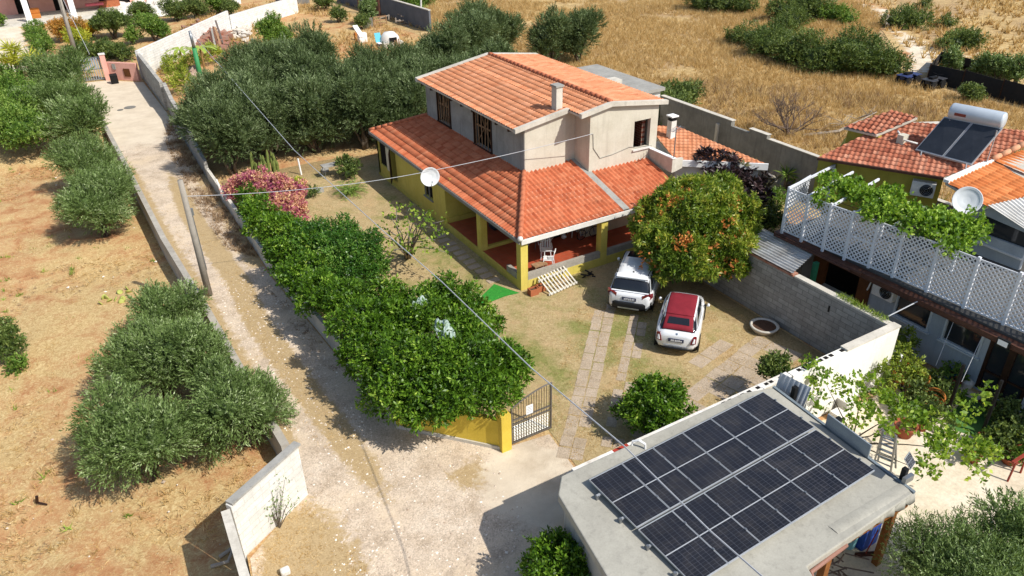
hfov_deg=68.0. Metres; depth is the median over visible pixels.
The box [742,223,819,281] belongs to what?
metal lean to
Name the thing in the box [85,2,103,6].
pink table
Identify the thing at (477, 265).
stepping stone path
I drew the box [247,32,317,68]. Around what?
grove olive tree
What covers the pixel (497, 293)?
artificial turf
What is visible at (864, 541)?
blue crate
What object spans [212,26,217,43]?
leaning board
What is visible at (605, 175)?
two storey house
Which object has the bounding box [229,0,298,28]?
white wall
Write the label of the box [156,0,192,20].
shrub
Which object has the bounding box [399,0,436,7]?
bush
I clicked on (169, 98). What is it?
stepped block wall
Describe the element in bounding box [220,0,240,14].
shrub
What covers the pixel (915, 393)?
plant pot
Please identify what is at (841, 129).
fallen branch
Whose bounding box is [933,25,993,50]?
wild bush
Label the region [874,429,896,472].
step ladder
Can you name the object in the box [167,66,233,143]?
grove olive tree
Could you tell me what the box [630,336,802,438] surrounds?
driveway paving
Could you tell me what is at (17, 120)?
tree
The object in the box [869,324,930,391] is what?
patio shrub
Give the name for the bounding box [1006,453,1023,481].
red stand
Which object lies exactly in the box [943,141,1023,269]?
orange roofed wing
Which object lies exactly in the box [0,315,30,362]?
shrub
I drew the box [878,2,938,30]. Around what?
wild bush
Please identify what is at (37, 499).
dark stump
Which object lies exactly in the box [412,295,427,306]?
shade netting
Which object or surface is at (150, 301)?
olive tree
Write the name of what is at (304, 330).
dry weeds
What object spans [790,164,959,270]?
vine pergola
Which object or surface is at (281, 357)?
dry grass
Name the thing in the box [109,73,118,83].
waste bin
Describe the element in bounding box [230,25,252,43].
white rubble
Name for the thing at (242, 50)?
grove olive tree
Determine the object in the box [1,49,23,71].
yucca
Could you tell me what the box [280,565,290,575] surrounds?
white stone
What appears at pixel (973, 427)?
green carpet
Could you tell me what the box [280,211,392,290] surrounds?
laurel bush
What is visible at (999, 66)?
young olive
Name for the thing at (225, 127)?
grove olive tree
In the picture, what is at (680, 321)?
parked small car
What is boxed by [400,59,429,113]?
grove olive tree
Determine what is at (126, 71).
pink gate wall
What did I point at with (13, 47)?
yucca
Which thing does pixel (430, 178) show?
satellite dish
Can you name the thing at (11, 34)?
driveway
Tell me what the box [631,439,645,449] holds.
conduit
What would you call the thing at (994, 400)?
pergola post
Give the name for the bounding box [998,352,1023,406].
door
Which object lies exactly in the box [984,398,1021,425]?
plant pot
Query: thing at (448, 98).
window
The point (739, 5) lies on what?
wild bush
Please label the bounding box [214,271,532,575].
gravel stones
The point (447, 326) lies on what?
shade netting
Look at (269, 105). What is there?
grove olive tree
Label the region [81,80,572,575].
lane
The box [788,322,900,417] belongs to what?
white front wall
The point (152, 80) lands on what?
tall block wall
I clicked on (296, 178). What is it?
garden shrub
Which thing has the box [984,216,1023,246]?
window
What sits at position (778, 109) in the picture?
dry leafless bush
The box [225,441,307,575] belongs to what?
block wall
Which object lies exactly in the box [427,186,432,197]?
window
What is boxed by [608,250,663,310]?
parked suv
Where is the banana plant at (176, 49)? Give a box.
[165,46,191,55]
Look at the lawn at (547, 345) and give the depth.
30.31 m
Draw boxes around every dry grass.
[156,0,419,80]
[162,210,295,433]
[202,234,354,454]
[253,502,367,575]
[853,0,1023,65]
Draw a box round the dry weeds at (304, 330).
[261,267,345,373]
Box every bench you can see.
[97,0,119,7]
[531,261,547,269]
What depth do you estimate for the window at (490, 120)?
36.43 m
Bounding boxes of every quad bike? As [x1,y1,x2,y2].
[895,68,921,85]
[920,72,947,90]
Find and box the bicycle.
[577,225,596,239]
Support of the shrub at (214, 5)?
on the ground at (286, 158)
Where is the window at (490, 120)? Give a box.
[490,120,492,152]
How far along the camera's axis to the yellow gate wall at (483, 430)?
23.73 m
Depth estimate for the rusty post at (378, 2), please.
84.99 m
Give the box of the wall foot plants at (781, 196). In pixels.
[765,185,789,209]
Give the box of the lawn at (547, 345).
[220,139,823,465]
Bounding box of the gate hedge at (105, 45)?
[67,36,135,60]
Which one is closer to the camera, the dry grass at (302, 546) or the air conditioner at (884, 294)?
the dry grass at (302, 546)
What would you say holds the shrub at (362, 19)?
on the ground at (286, 158)
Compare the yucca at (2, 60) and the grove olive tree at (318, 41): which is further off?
the yucca at (2, 60)
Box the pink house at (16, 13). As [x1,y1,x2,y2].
[0,0,181,28]
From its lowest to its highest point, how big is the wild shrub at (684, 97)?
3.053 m
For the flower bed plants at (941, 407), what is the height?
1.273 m
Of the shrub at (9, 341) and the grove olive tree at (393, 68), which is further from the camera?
the grove olive tree at (393, 68)
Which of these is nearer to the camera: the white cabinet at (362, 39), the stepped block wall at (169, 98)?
the stepped block wall at (169, 98)
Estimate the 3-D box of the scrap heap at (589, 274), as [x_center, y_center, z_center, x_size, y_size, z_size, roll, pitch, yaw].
[3.353,-0.577,33.147,0.673,0.314,0.426,8,31,15]
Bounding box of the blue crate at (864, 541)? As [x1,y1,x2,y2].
[855,523,881,551]
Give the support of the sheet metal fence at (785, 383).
on the patio
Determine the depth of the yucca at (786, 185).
40.73 m
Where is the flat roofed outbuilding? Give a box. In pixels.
[577,64,664,116]
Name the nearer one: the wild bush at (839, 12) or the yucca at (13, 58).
the yucca at (13, 58)
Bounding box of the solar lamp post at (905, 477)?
[899,451,915,484]
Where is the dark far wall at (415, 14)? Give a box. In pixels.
[337,0,431,30]
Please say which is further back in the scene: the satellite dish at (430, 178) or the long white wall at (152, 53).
the long white wall at (152, 53)
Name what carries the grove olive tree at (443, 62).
on the ground at (286, 158)
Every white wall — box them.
[135,11,230,78]
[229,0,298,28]
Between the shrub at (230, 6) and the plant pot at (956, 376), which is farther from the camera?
the shrub at (230, 6)
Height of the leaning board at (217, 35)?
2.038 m
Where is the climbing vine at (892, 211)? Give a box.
[810,169,992,246]
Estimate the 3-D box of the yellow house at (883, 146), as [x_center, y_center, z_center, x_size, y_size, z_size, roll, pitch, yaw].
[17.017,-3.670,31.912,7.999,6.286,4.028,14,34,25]
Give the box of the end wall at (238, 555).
[221,509,249,575]
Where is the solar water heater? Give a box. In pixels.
[915,103,1007,168]
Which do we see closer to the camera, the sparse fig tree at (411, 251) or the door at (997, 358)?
the door at (997, 358)
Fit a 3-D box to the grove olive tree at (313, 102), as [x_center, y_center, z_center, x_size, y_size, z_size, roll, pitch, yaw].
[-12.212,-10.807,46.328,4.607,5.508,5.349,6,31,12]
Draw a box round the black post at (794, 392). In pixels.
[790,385,798,399]
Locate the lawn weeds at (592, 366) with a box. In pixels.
[504,285,708,430]
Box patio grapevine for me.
[798,352,1009,484]
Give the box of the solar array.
[589,392,874,575]
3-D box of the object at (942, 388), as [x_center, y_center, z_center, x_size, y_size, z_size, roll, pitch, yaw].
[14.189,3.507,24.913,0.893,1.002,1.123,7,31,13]
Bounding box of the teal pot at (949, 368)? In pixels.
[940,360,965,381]
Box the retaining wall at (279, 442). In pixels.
[99,111,288,454]
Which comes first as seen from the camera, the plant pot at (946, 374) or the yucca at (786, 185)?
the plant pot at (946, 374)
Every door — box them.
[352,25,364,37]
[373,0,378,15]
[975,341,1013,395]
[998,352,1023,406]
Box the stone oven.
[377,31,402,47]
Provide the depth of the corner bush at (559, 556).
17.96 m
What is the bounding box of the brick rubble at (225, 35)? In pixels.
[181,18,239,58]
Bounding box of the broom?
[854,530,877,556]
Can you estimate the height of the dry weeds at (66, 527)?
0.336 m
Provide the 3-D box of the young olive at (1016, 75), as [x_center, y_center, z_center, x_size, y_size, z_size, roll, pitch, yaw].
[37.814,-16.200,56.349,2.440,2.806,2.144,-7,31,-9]
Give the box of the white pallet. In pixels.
[537,266,577,295]
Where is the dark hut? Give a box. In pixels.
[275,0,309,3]
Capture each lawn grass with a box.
[545,299,817,463]
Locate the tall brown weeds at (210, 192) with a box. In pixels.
[161,118,258,256]
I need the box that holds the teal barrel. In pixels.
[846,537,858,549]
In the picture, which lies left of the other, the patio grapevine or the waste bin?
the waste bin
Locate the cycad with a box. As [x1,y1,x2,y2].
[331,178,367,200]
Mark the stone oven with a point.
(389, 36)
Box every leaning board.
[211,28,215,44]
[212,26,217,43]
[214,27,220,44]
[215,20,222,43]
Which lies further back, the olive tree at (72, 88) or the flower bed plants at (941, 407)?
the olive tree at (72, 88)
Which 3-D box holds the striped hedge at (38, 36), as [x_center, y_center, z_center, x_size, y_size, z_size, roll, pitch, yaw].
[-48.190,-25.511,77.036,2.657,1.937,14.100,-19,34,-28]
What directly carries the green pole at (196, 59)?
on the ground at (286, 158)
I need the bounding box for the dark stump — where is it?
[35,495,47,504]
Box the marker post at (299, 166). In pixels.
[297,158,301,174]
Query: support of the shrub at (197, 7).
on the ground at (286, 158)
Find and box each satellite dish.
[420,167,439,186]
[952,187,982,213]
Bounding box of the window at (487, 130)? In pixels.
[473,112,492,153]
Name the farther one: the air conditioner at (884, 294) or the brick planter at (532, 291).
the brick planter at (532, 291)
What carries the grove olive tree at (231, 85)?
on the ground at (286, 158)
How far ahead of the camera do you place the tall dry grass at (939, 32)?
74.71 m
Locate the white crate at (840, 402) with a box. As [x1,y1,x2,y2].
[835,393,855,412]
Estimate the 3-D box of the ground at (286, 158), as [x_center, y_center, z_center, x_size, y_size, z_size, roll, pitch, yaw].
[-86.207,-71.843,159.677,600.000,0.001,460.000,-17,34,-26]
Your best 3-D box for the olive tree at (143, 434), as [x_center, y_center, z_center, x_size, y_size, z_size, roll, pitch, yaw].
[-11.514,4.664,23.624,4.121,3.659,4.432,-17,34,-26]
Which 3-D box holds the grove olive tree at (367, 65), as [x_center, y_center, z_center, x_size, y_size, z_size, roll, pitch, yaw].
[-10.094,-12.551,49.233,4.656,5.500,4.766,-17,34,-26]
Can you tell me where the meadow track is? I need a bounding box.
[845,0,1014,84]
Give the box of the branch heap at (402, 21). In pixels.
[379,14,409,26]
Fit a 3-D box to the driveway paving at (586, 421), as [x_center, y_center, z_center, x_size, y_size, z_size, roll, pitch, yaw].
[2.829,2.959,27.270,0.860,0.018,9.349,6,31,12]
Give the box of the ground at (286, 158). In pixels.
[14,0,981,575]
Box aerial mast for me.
[671,125,681,172]
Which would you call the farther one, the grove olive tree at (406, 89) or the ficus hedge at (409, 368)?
the grove olive tree at (406, 89)
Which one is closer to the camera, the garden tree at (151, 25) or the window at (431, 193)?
the window at (431, 193)
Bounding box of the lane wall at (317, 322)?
[206,168,395,424]
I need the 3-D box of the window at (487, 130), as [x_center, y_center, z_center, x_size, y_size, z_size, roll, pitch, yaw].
[-1.395,-7.657,37.221,0.215,1.739,1.920,-17,34,-26]
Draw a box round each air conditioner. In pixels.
[871,284,897,302]
[910,178,936,198]
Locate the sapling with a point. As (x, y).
(279, 517)
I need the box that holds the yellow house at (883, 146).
[811,110,1023,215]
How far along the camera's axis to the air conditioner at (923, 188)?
29.84 m
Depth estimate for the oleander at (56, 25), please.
76.57 m
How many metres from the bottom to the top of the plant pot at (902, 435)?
0.430 m
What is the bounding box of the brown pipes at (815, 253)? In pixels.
[774,232,861,274]
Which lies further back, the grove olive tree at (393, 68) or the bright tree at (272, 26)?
the bright tree at (272, 26)
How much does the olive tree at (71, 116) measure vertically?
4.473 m
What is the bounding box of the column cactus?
[250,149,279,173]
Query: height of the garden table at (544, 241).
0.738 m
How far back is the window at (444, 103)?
40.49 m
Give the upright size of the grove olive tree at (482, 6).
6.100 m
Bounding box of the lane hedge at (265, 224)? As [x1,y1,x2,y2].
[232,179,349,319]
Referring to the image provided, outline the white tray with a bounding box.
[829,407,846,420]
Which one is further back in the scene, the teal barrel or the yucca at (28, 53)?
the yucca at (28, 53)
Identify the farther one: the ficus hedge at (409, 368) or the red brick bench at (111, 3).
the red brick bench at (111, 3)
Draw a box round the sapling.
[264,474,306,527]
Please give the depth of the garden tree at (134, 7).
83.01 m
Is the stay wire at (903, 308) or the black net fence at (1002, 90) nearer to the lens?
the stay wire at (903, 308)
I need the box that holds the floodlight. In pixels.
[995,336,1011,349]
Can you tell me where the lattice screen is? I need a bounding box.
[780,175,1023,331]
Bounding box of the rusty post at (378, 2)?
[377,0,380,15]
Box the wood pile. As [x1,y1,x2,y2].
[828,551,873,575]
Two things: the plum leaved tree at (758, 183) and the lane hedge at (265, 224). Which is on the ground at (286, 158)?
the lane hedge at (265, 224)
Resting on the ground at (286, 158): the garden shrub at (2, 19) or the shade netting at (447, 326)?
the garden shrub at (2, 19)
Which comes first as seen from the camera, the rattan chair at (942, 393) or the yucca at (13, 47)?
the rattan chair at (942, 393)
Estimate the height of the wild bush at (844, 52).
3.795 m
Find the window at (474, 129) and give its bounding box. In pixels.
[472,112,475,142]
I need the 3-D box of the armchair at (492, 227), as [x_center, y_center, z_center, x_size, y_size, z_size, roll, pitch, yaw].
[-0.716,-3.274,36.715,0.700,0.740,0.600,-17,34,-26]
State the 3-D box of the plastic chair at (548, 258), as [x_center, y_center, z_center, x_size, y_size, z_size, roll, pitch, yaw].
[1.625,-1.304,33.074,0.576,0.880,0.560,3,30,7]
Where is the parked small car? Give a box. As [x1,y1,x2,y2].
[654,292,709,350]
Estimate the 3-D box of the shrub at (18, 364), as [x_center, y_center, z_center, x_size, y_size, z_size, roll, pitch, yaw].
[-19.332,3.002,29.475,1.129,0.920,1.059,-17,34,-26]
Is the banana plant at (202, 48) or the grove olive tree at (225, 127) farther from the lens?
the banana plant at (202, 48)
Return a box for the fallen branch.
[804,106,876,136]
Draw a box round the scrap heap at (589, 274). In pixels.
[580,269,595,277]
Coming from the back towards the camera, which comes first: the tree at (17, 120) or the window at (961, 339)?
the tree at (17, 120)
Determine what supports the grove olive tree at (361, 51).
on the ground at (286, 158)
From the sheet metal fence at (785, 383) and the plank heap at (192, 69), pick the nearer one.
the sheet metal fence at (785, 383)
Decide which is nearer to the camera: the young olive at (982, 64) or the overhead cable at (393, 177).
the overhead cable at (393, 177)
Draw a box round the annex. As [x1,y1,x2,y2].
[649,113,768,191]
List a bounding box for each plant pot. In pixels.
[749,317,779,335]
[894,418,918,439]
[904,384,928,408]
[912,405,942,431]
[927,367,953,380]
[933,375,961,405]
[942,384,971,410]
[949,368,970,384]
[961,433,995,465]
[975,425,1003,448]
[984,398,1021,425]
[1001,441,1023,466]
[1002,421,1023,450]
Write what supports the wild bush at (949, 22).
on the meadow
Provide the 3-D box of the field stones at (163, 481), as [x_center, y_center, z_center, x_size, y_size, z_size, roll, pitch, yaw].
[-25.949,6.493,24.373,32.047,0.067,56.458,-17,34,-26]
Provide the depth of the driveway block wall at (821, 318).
28.31 m
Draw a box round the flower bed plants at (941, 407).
[901,366,959,429]
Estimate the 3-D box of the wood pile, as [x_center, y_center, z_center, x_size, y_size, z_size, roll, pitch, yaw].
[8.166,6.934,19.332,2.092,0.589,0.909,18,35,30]
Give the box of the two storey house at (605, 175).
[368,52,668,290]
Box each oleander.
[43,12,87,41]
[60,26,91,45]
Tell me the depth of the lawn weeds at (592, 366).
28.65 m
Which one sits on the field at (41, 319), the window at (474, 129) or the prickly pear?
the prickly pear
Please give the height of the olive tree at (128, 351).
3.383 m
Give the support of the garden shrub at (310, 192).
on the lawn at (547, 345)
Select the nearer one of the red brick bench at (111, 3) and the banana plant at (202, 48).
the banana plant at (202, 48)
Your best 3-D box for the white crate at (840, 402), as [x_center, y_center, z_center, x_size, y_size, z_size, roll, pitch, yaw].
[10.979,3.812,25.007,0.500,0.500,0.500,-17,34,-26]
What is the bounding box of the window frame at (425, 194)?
[423,186,433,202]
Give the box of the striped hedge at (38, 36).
[21,18,57,52]
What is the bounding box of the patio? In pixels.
[813,364,1023,575]
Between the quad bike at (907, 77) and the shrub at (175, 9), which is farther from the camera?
the shrub at (175, 9)
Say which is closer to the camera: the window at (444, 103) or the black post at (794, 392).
the black post at (794, 392)
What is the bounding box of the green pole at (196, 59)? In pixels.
[188,31,201,73]
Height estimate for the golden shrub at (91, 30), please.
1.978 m
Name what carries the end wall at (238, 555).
on the field at (41, 319)
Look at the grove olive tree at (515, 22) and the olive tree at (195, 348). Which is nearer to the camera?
the olive tree at (195, 348)
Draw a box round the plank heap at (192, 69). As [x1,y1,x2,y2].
[179,64,196,76]
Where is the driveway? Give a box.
[0,27,30,75]
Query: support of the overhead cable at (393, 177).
attached to the utility pole at (189, 212)
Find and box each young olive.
[939,44,964,69]
[966,49,995,75]
[986,51,1014,79]
[1002,51,1023,82]
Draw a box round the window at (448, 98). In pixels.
[448,98,451,126]
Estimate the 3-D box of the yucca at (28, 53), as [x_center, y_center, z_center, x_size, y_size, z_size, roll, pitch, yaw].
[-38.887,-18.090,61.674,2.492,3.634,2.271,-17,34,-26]
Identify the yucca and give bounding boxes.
[0,39,24,72]
[0,51,18,76]
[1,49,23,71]
[15,45,41,68]
[774,163,801,189]
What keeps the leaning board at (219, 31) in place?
on the ground at (286, 158)
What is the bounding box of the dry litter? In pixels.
[0,164,254,572]
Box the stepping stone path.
[435,233,499,283]
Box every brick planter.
[527,286,538,296]
[536,283,545,292]
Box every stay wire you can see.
[888,301,917,316]
[935,322,953,365]
[961,336,982,381]
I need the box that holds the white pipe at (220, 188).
[215,179,224,199]
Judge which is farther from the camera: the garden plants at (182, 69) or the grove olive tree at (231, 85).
the garden plants at (182, 69)
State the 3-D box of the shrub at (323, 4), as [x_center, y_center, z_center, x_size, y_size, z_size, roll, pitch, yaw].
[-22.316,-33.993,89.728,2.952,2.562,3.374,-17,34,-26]
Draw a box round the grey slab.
[321,168,328,172]
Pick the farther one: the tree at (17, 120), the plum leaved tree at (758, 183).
the tree at (17, 120)
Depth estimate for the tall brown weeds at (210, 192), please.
41.36 m
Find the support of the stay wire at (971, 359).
attached to the blue grey house at (931, 317)
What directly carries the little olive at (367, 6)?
on the ground at (286, 158)
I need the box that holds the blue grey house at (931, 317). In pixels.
[774,203,1023,412]
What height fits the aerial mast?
2.200 m
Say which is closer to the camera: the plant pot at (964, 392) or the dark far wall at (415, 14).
the plant pot at (964, 392)
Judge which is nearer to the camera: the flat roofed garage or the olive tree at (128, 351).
the flat roofed garage
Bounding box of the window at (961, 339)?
[936,319,984,360]
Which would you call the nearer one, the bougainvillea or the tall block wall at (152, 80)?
the bougainvillea
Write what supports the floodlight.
attached to the blue grey house at (931, 317)
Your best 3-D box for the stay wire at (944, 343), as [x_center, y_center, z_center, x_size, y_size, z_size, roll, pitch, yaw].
[14.427,1.759,25.228,0.018,1.510,0.965,23,38,35]
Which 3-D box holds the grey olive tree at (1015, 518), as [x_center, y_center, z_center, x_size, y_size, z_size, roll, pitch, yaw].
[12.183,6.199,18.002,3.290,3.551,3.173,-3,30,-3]
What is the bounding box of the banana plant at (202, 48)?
[184,45,216,74]
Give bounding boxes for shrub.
[0,13,7,26]
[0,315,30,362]
[1,351,28,377]
[82,20,101,36]
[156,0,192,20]
[183,0,209,17]
[203,0,223,13]
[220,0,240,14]
[291,176,304,185]
[306,183,321,198]
[312,0,333,10]
[328,0,349,22]
[332,153,363,180]
[352,12,371,28]
[657,81,694,125]
[664,77,706,104]
[755,196,788,232]
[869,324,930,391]
[957,81,988,101]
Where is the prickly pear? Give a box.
[98,286,131,304]
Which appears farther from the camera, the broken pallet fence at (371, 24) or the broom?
the broken pallet fence at (371, 24)
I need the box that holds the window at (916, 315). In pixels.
[889,296,932,334]
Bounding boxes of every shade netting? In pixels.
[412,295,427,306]
[433,318,454,346]
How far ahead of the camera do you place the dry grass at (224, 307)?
35.27 m
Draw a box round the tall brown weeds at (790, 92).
[655,76,1022,155]
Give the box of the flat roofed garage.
[558,386,915,575]
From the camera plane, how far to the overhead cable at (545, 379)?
15.73 m
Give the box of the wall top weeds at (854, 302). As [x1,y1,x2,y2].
[836,291,889,322]
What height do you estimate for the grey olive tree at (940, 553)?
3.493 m
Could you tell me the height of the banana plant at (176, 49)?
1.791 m
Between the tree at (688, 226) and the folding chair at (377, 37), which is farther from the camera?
the folding chair at (377, 37)
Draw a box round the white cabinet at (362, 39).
[357,32,367,42]
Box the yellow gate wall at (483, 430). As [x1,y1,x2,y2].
[395,408,511,452]
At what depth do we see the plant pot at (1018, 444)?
23.14 m
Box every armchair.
[29,8,40,18]
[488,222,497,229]
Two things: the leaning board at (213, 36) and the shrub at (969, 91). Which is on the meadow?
the shrub at (969, 91)
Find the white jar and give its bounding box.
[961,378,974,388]
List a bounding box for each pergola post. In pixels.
[948,364,965,407]
[982,379,1003,428]
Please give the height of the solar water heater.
2.440 m
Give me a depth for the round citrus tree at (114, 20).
76.88 m
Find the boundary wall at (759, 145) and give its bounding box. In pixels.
[659,95,952,207]
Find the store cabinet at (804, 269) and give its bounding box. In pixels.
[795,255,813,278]
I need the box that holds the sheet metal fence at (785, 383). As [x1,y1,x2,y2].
[776,373,810,408]
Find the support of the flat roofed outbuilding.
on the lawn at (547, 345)
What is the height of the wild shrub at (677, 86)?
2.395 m
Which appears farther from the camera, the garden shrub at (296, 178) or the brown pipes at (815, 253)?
the garden shrub at (296, 178)
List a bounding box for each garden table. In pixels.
[320,162,343,177]
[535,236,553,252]
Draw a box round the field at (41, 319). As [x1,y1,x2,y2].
[0,127,276,575]
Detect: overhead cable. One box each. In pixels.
[191,33,762,575]
[199,134,590,195]
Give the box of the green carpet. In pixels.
[947,395,1023,441]
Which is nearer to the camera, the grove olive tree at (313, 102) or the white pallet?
the white pallet
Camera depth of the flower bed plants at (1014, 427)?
23.10 m
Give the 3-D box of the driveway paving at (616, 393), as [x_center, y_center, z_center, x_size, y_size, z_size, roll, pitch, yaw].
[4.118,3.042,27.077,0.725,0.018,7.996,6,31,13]
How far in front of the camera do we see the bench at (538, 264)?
32.80 m
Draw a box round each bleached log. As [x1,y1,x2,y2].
[211,549,231,567]
[219,547,230,557]
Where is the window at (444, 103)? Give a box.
[437,92,451,128]
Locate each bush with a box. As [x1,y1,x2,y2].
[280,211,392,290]
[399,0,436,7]
[515,525,591,575]
[606,369,700,436]
[682,0,759,12]
[723,11,917,79]
[751,92,830,135]
[754,348,793,379]
[764,0,837,25]
[812,2,860,24]
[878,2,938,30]
[913,0,934,8]
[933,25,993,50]
[937,11,960,28]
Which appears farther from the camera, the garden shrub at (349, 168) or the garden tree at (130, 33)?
the garden tree at (130, 33)
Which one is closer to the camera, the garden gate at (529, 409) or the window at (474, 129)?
the garden gate at (529, 409)
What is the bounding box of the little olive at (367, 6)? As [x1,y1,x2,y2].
[356,0,378,19]
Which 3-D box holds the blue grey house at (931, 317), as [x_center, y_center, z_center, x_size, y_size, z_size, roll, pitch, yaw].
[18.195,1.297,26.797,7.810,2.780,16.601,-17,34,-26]
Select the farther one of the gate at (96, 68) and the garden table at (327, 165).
the gate at (96, 68)
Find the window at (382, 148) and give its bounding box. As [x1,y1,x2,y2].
[380,143,386,166]
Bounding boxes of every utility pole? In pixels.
[58,0,76,53]
[177,179,212,296]
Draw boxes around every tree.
[0,62,50,152]
[7,82,59,120]
[16,44,95,85]
[31,78,106,119]
[31,91,112,145]
[39,129,130,184]
[48,165,140,237]
[58,372,206,493]
[62,158,139,204]
[81,310,190,403]
[86,5,131,38]
[121,24,142,44]
[123,275,212,324]
[126,0,156,16]
[128,9,170,40]
[144,308,236,394]
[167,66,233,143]
[177,84,268,175]
[177,351,301,469]
[200,67,281,153]
[212,34,275,72]
[222,52,286,88]
[223,79,304,161]
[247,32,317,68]
[252,10,293,44]
[272,37,346,85]
[279,68,354,155]
[281,17,340,59]
[323,54,384,134]
[325,66,397,149]
[342,41,394,65]
[370,68,426,124]
[373,202,451,258]
[376,58,408,125]
[377,40,432,71]
[394,52,437,72]
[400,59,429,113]
[416,18,470,59]
[426,51,471,71]
[443,8,500,55]
[452,0,511,43]
[462,33,518,56]
[486,5,528,47]
[524,1,574,58]
[554,4,608,61]
[626,168,767,287]
[692,144,781,217]
[871,502,1023,575]
[961,485,1023,570]
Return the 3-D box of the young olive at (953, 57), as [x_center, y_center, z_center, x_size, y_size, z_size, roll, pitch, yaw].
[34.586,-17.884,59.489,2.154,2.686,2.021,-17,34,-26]
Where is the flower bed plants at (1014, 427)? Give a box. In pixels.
[976,392,1023,465]
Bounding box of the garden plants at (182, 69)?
[160,40,224,93]
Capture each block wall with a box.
[137,53,167,110]
[162,82,182,136]
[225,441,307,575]
[698,249,891,354]
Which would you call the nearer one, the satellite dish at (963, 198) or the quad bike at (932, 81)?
the satellite dish at (963, 198)
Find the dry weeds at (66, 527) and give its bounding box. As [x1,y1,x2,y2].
[0,161,156,532]
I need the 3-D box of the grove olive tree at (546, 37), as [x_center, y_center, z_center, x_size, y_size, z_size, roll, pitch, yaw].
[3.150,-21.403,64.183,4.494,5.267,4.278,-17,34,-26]
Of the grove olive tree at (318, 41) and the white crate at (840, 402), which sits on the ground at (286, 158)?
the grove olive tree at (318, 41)
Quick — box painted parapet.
[571,372,791,470]
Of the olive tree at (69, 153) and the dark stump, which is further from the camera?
the olive tree at (69, 153)
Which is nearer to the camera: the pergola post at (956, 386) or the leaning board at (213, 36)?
the pergola post at (956, 386)
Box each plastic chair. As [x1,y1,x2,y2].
[540,238,551,260]
[542,248,555,266]
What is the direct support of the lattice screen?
on the blue grey house at (931, 317)
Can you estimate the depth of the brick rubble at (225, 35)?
73.46 m
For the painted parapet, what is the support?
on the ground at (286, 158)
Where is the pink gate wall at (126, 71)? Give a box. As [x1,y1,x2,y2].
[97,53,140,80]
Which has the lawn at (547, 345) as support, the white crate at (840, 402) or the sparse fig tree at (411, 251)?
the sparse fig tree at (411, 251)
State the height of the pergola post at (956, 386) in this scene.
2.100 m
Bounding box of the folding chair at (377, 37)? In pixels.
[374,32,381,47]
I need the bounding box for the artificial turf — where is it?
[482,284,518,302]
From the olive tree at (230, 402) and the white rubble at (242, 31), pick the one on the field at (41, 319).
the olive tree at (230, 402)
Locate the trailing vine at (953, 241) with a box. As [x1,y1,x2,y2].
[933,204,994,259]
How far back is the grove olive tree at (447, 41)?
56.29 m
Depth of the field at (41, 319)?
26.72 m
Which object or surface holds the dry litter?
on the field at (41, 319)
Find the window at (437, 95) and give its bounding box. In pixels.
[436,92,439,119]
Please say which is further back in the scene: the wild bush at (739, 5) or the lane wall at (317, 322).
the wild bush at (739, 5)
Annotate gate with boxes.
[77,57,104,80]
[510,382,551,443]
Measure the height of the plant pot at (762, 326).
0.250 m
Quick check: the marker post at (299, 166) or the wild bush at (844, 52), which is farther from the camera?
the wild bush at (844, 52)
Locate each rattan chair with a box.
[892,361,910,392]
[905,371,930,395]
[925,387,945,403]
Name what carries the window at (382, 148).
in the two storey house at (605, 175)
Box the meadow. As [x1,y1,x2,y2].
[310,0,1023,202]
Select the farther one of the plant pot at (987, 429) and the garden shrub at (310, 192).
the garden shrub at (310, 192)
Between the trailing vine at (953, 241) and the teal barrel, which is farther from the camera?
the trailing vine at (953, 241)
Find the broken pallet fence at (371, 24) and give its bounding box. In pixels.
[363,15,386,28]
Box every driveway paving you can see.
[556,304,615,460]
[601,314,646,447]
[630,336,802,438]
[689,339,732,367]
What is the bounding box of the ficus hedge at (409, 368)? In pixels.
[305,267,535,435]
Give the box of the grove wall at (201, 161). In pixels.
[181,126,207,178]
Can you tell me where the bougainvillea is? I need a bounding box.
[219,164,310,219]
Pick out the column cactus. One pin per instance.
(273, 161)
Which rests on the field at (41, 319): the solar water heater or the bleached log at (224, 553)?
the bleached log at (224, 553)
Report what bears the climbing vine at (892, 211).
attached to the vine pergola
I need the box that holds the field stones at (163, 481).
[6,169,253,556]
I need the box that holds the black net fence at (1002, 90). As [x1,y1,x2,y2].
[927,52,1023,105]
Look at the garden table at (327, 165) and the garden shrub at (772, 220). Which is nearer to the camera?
the garden shrub at (772, 220)
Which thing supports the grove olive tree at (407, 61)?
on the ground at (286, 158)
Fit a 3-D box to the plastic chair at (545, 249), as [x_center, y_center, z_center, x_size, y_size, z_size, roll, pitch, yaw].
[1.513,-1.744,33.837,0.560,0.880,0.576,-1,30,1]
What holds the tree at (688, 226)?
on the ground at (286, 158)

